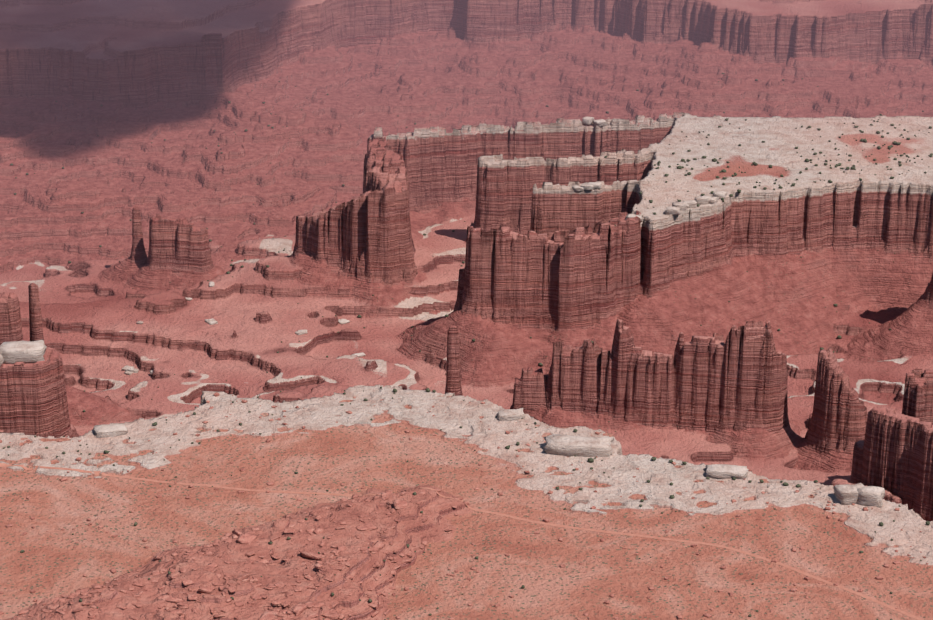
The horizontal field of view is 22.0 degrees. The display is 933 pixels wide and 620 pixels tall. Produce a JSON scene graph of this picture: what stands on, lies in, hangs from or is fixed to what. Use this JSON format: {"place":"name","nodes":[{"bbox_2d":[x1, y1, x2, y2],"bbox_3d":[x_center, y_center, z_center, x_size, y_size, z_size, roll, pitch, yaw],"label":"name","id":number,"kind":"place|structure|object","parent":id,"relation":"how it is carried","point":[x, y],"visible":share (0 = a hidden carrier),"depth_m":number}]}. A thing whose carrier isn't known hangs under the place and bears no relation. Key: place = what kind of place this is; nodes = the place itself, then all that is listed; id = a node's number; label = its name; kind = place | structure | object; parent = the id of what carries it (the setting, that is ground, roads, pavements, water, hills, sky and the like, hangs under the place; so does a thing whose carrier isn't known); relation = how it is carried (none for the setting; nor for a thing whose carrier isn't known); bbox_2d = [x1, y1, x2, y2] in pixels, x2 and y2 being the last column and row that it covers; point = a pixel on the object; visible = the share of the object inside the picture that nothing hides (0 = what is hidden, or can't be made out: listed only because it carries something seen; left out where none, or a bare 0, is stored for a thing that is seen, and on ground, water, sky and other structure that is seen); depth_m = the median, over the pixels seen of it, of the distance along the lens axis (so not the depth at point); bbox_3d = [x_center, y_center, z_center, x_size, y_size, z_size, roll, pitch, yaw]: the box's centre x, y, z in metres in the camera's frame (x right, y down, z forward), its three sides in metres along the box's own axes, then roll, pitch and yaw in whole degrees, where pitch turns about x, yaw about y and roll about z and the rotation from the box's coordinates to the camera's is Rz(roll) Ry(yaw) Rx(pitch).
{"place":"outdoors","nodes":[
{"label":"outdoors","id":0,"kind":"place"},
{"bbox_2d":[0,463,923,619],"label":"dirt trail","id":1,"kind":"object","parent":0,"point":[646,536],"depth_m":956.72},
{"bbox_2d":[0,0,932,619],"bbox_3d":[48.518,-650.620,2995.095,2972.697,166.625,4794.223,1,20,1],"label":"terrain ground","id":2,"kind":"structure","parent":0,"point":[492,160],"depth_m":1346.68},
{"bbox_2d":[0,340,45,366],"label":"cap rocks","id":3,"kind":"object","parent":2,"relation":"on","point":[12,352],"visible":0.96,"depth_m":1139.23},
{"bbox_2d":[11,488,468,619],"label":"ridge slabs","id":4,"kind":"structure","parent":2,"relation":"on","point":[248,538],"depth_m":883.10},
{"bbox_2d":[122,281,365,374],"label":"floor slabs","id":5,"kind":"structure","parent":2,"relation":"on","point":[128,370],"depth_m":1345.60},
{"bbox_2d":[0,392,927,619],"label":"loose stones","id":6,"kind":"object","parent":2,"relation":"on","point":[216,394],"visible":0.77,"depth_m":938.44},
{"bbox_2d":[3,73,932,619],"bbox_3d":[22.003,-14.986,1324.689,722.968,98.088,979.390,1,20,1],"label":"scrub bushes","id":7,"kind":"object","parent":2,"relation":"on","point":[591,341],"visible":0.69,"depth_m":1387.23},
{"bbox_2d":[93,408,884,507],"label":"boulders","id":8,"kind":"object","parent":2,"relation":"on","point":[845,494],"visible":0.9,"depth_m":1015.02},
{"bbox_2d":[572,117,726,221],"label":"caprock boulders","id":9,"kind":"object","parent":2,"relation":"on","point":[676,208],"visible":0.98,"depth_m":1354.34}
]}

